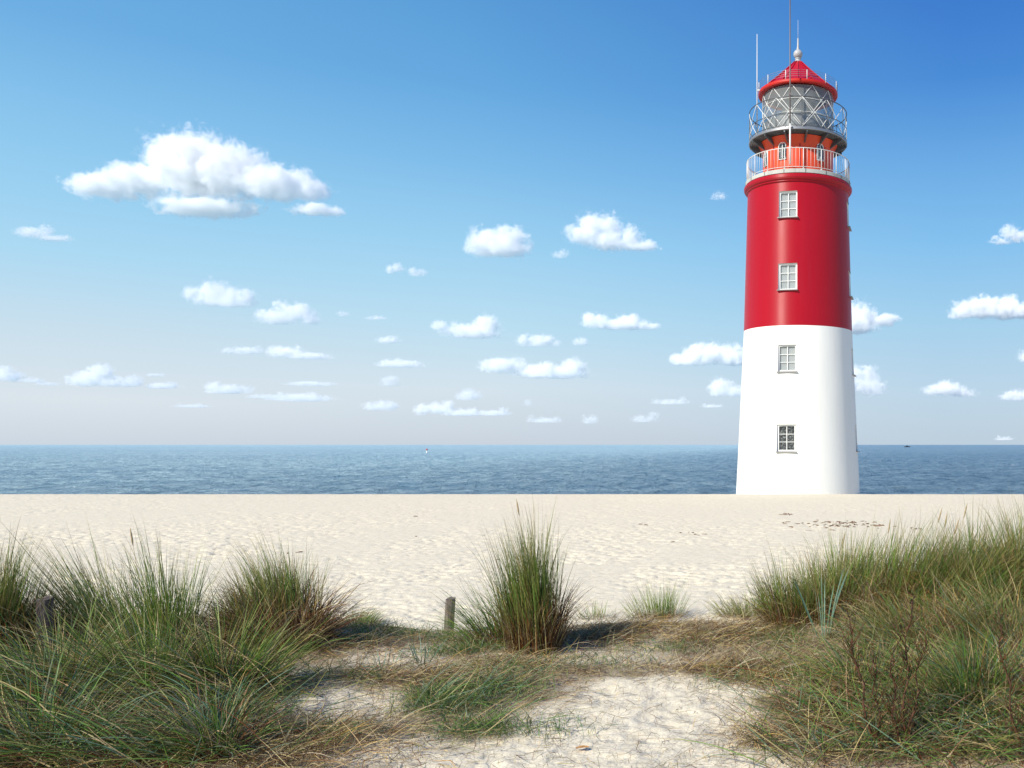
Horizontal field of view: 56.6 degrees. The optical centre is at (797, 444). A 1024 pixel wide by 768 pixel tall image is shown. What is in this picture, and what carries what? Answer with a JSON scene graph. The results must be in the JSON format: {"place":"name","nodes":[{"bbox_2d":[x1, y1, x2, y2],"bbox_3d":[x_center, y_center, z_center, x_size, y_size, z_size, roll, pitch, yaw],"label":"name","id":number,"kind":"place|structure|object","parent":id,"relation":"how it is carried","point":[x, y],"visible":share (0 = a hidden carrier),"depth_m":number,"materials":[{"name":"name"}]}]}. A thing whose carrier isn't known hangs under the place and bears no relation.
{"place":"outdoors","nodes":[
{"label":"outdoors","id":0,"kind":"place"},
{"bbox_2d":[0,494,1023,767],"bbox_3d":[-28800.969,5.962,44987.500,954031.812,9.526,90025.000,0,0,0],"label":"ground","id":1,"kind":"structure","parent":0,"point":[610,550],"depth_m":19.08,"materials":[{"name":"beige sand"}]},
{"bbox_2d":[36,595,53,655],"bbox_3d":[-5.548,1.492,6.484,0.108,0.751,0.109,0,0,0],"label":"wooden post","id":2,"kind":"object","parent":1,"relation":"on","point":[44,603],"visible":0.39,"depth_m":6.45,"materials":[{"name":"grey wood"}]},
{"bbox_2d":[0,509,91,658],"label":"marram tuft","id":3,"kind":"object","parent":1,"relation":"on","point":[12,591],"visible":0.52,"depth_m":6.44,"materials":[{"name":"green plant"}]},
{"bbox_2d":[0,616,179,767],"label":"marram tuft","id":4,"kind":"object","parent":1,"relation":"on","point":[5,732],"visible":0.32,"depth_m":4.72,"materials":[{"name":"green plant"}]},
{"bbox_2d":[0,571,179,709],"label":"marram tuft","id":5,"kind":"object","parent":1,"relation":"on","point":[14,641],"visible":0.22,"depth_m":5.35,"materials":[{"name":"green plant"}]},
{"bbox_2d":[1,509,209,652],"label":"marram tuft","id":6,"kind":"object","parent":1,"relation":"on","point":[68,587],"visible":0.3,"depth_m":6.80,"materials":[{"name":"green plant"}]},
{"bbox_2d":[1,588,253,710],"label":"marram tuft","id":7,"kind":"object","parent":1,"relation":"on","point":[121,641],"visible":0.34,"depth_m":5.43,"materials":[{"name":"green plant"}]},
{"bbox_2d":[56,516,274,655],"bbox_3d":[-4.844,1.043,6.760,1.423,1.161,1.437,0,0,23],"label":"marram tuft","id":8,"kind":"object","parent":1,"relation":"on","point":[151,612],"visible":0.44,"depth_m":6.64,"materials":[{"name":"green plant"}]},
{"bbox_2d":[66,654,310,767],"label":"marram tuft","id":9,"kind":"object","parent":1,"relation":"on","point":[234,727],"visible":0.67,"depth_m":4.72,"materials":[{"name":"green plant"}]},
{"bbox_2d":[0,588,415,767],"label":"sprawling grass","id":10,"kind":"structure","parent":1,"relation":"on","point":[43,750],"depth_m":4.76,"materials":[{"name":"green plant"}]},
{"bbox_2d":[69,559,357,704],"bbox_3d":[-3.885,1.209,5.793,1.676,0.906,1.517,0,0,-40],"label":"marram tuft","id":11,"kind":"object","parent":1,"relation":"on","point":[260,655],"visible":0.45,"depth_m":5.74,"materials":[{"name":"green plant"}]},
{"bbox_2d":[175,546,332,649],"bbox_3d":[-4.440,1.212,7.098,1.233,0.848,1.174,0,0,0],"label":"marram tuft","id":12,"kind":"object","parent":1,"relation":"on","point":[236,611],"visible":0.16,"depth_m":6.92,"materials":[{"name":"green plant"}]},
{"bbox_2d":[168,521,386,654],"bbox_3d":[-4.104,1.119,7.018,1.715,1.058,1.682,0,0,0],"label":"marram tuft","id":13,"kind":"object","parent":1,"relation":"on","point":[294,591],"visible":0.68,"depth_m":7.05,"materials":[{"name":"green plant"}]},
{"bbox_2d":[333,605,391,624],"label":"marram tuft","id":14,"kind":"object","parent":1,"relation":"on","point":[369,616],"visible":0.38,"depth_m":12.23,"materials":[{"name":"green plant"}]},
{"bbox_2d":[357,640,406,671],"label":"lyme grass","id":15,"kind":"structure","parent":1,"relation":"on","point":[384,660],"depth_m":6.46,"materials":[{"name":"green plant"}]},
{"bbox_2d":[394,630,447,664],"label":"lyme grass","id":16,"kind":"structure","parent":1,"relation":"on","point":[416,661],"depth_m":6.71,"materials":[{"name":"green plant"}]},
{"bbox_2d":[443,597,455,634],"bbox_3d":[-4.614,2.409,11.655,0.156,0.781,0.131,0,0,0],"label":"wooden post","id":17,"kind":"object","parent":1,"relation":"on","point":[450,605],"visible":0.35,"depth_m":11.61,"materials":[{"name":"grey wood"}]},
{"bbox_2d":[412,565,558,644],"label":"marram tuft","id":18,"kind":"object","parent":1,"relation":"on","point":[480,632],"visible":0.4,"depth_m":7.30,"materials":[{"name":"green plant"}]},
{"bbox_2d":[0,588,1023,767],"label":"straw litter","id":19,"kind":"object","parent":1,"relation":"on","point":[596,631],"visible":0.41,"depth_m":6.06,"materials":[{"name":"brown plant"}]},
{"bbox_2d":[466,494,600,656],"bbox_3d":[-2.114,1.003,7.048,1.099,1.358,1.084,0,0,0],"label":"marram tuft","id":20,"kind":"object","parent":1,"relation":"on","point":[536,615],"visible":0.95,"depth_m":6.93,"materials":[{"name":"green plant"}]},
{"bbox_2d":[567,600,617,620],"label":"marram tuft","id":21,"kind":"object","parent":1,"relation":"on","point":[597,613],"visible":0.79,"depth_m":12.67,"materials":[{"name":"green plant"}]},
{"bbox_2d":[287,513,921,559],"bbox_3d":[-4.644,2.429,24.718,16.412,0.133,11.737,0,0,0],"label":"seaweed","id":22,"kind":"object","parent":1,"relation":"on","point":[852,522],"visible":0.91,"depth_m":26.60,"materials":[{"name":"brown plant"}]},
{"bbox_2d":[617,573,700,620],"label":"marram tuft","id":23,"kind":"object","parent":1,"relation":"on","point":[668,606],"visible":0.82,"depth_m":12.72,"materials":[{"name":"green plant"}]},
{"bbox_2d":[701,586,780,618],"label":"marram tuft","id":24,"kind":"object","parent":1,"relation":"on","point":[730,608],"visible":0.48,"depth_m":12.69,"materials":[{"name":"green plant"}]},
{"bbox_2d":[740,537,848,628],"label":"marram tuft","id":25,"kind":"object","parent":1,"relation":"on","point":[773,606],"visible":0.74,"depth_m":7.67,"materials":[{"name":"green plant"}]},
{"bbox_2d":[736,0,859,493],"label":"lighthouse","id":26,"kind":"object","parent":1,"relation":"on","point":[797,430],"visible":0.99,"depth_m":43.63,"materials":[{"name":"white paint"}]},
{"bbox_2d":[775,425,796,451],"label":"window","id":27,"kind":"structure","parent":26,"relation":"in","point":[786,434],"depth_m":43.17,"materials":[{"name":"white paint"}]},
{"bbox_2d":[776,345,796,371],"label":"window","id":28,"kind":"structure","parent":26,"relation":"in","point":[787,353],"depth_m":43.34,"materials":[{"name":"white paint"}]},
{"bbox_2d":[777,191,797,218],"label":"window","id":29,"kind":"structure","parent":26,"relation":"in","point":[788,200],"depth_m":43.58,"materials":[{"name":"white paint"}]},
{"bbox_2d":[777,263,797,290],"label":"window","id":30,"kind":"structure","parent":26,"relation":"in","point":[787,272],"depth_m":43.49,"materials":[{"name":"white paint"}]},
{"bbox_2d":[793,559,862,640],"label":"lyme grass","id":31,"kind":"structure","parent":1,"relation":"on","point":[835,603],"depth_m":7.23,"materials":[{"name":"green plant"}]},
{"bbox_2d":[765,515,930,625],"bbox_3d":[0.480,1.039,7.758,1.648,1.098,1.508,0,0,0],"label":"marram tuft","id":32,"kind":"object","parent":1,"relation":"on","point":[836,579],"visible":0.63,"depth_m":7.75,"materials":[{"name":"green plant"}]},
{"bbox_2d":[772,608,924,699],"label":"marram tuft","id":33,"kind":"object","parent":1,"relation":"on","point":[835,665],"visible":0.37,"depth_m":5.88,"materials":[{"name":"green plant"}]},
{"bbox_2d":[835,606,894,756],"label":"twiggy shrub","id":34,"kind":"object","parent":1,"relation":"on","point":[858,670],"visible":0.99,"depth_m":4.74,"materials":[{"name":"red plant"}]},
{"bbox_2d":[875,590,934,754],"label":"twiggy shrub","id":35,"kind":"object","parent":1,"relation":"on","point":[908,674],"visible":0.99,"depth_m":4.78,"materials":[{"name":"red plant"}]},
{"bbox_2d":[801,568,1023,655],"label":"marram tuft","id":36,"kind":"object","parent":1,"relation":"on","point":[882,617],"visible":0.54,"depth_m":6.79,"materials":[{"name":"green plant"}]},
{"bbox_2d":[826,502,1000,619],"bbox_3d":[1.017,0.983,7.751,1.628,1.058,1.450,0,0,25],"label":"marram tuft","id":37,"kind":"object","parent":1,"relation":"on","point":[903,573],"visible":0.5,"depth_m":7.57,"materials":[{"name":"green plant"}]},
{"bbox_2d":[831,596,1023,725],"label":"marram tuft","id":38,"kind":"object","parent":1,"relation":"on","point":[960,671],"visible":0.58,"depth_m":5.39,"materials":[{"name":"green plant"}]},
{"bbox_2d":[861,547,1023,656],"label":"marram tuft","id":39,"kind":"object","parent":1,"relation":"on","point":[1017,617],"visible":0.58,"depth_m":6.70,"materials":[{"name":"green plant"}]},
{"bbox_2d":[872,505,1023,614],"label":"marram tuft","id":40,"kind":"object","parent":1,"relation":"on","point":[950,574],"visible":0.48,"depth_m":7.39,"materials":[{"name":"green plant"}]},
{"bbox_2d":[896,602,1023,713],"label":"marram tuft","id":41,"kind":"object","parent":1,"relation":"on","point":[978,652],"visible":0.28,"depth_m":5.64,"materials":[{"name":"green plant"}]},
{"bbox_2d":[901,491,1023,611],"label":"marram tuft","id":42,"kind":"object","parent":1,"relation":"on","point":[955,558],"visible":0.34,"depth_m":7.41,"materials":[{"name":"green plant"}]},
{"bbox_2d":[949,477,1023,600],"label":"marram tuft","id":43,"kind":"object","parent":1,"relation":"on","point":[1009,537],"visible":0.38,"depth_m":7.64,"materials":[{"name":"green plant"}]},
{"bbox_2d":[988,604,1023,754],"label":"twiggy shrub","id":44,"kind":"object","parent":1,"relation":"on","point":[1009,704],"visible":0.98,"depth_m":4.73,"materials":[{"name":"red plant"}]},
{"bbox_2d":[0,445,1023,493],"bbox_3d":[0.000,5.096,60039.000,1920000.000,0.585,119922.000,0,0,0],"label":"sea","id":45,"kind":"structure","parent":0,"point":[440,469],"depth_m":177.74,"materials":[{"name":"liquid"}]},
{"bbox_2d":[0,0,1023,444],"label":"sky","id":46,"kind":"structure","parent":0,"point":[223,222],"materials":[{"name":"blue"}]},
{"bbox_2d":[214,613,845,755],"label":"grass","id":47,"kind":"structure","parent":0,"point":[427,693],"depth_m":5.96,"materials":[{"name":"green plant"}]},
{"bbox_2d":[661,590,1023,767],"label":"sprawling grass","id":48,"kind":"structure","parent":0,"point":[938,730],"depth_m":4.97,"materials":[{"name":"green plant"}]}
]}

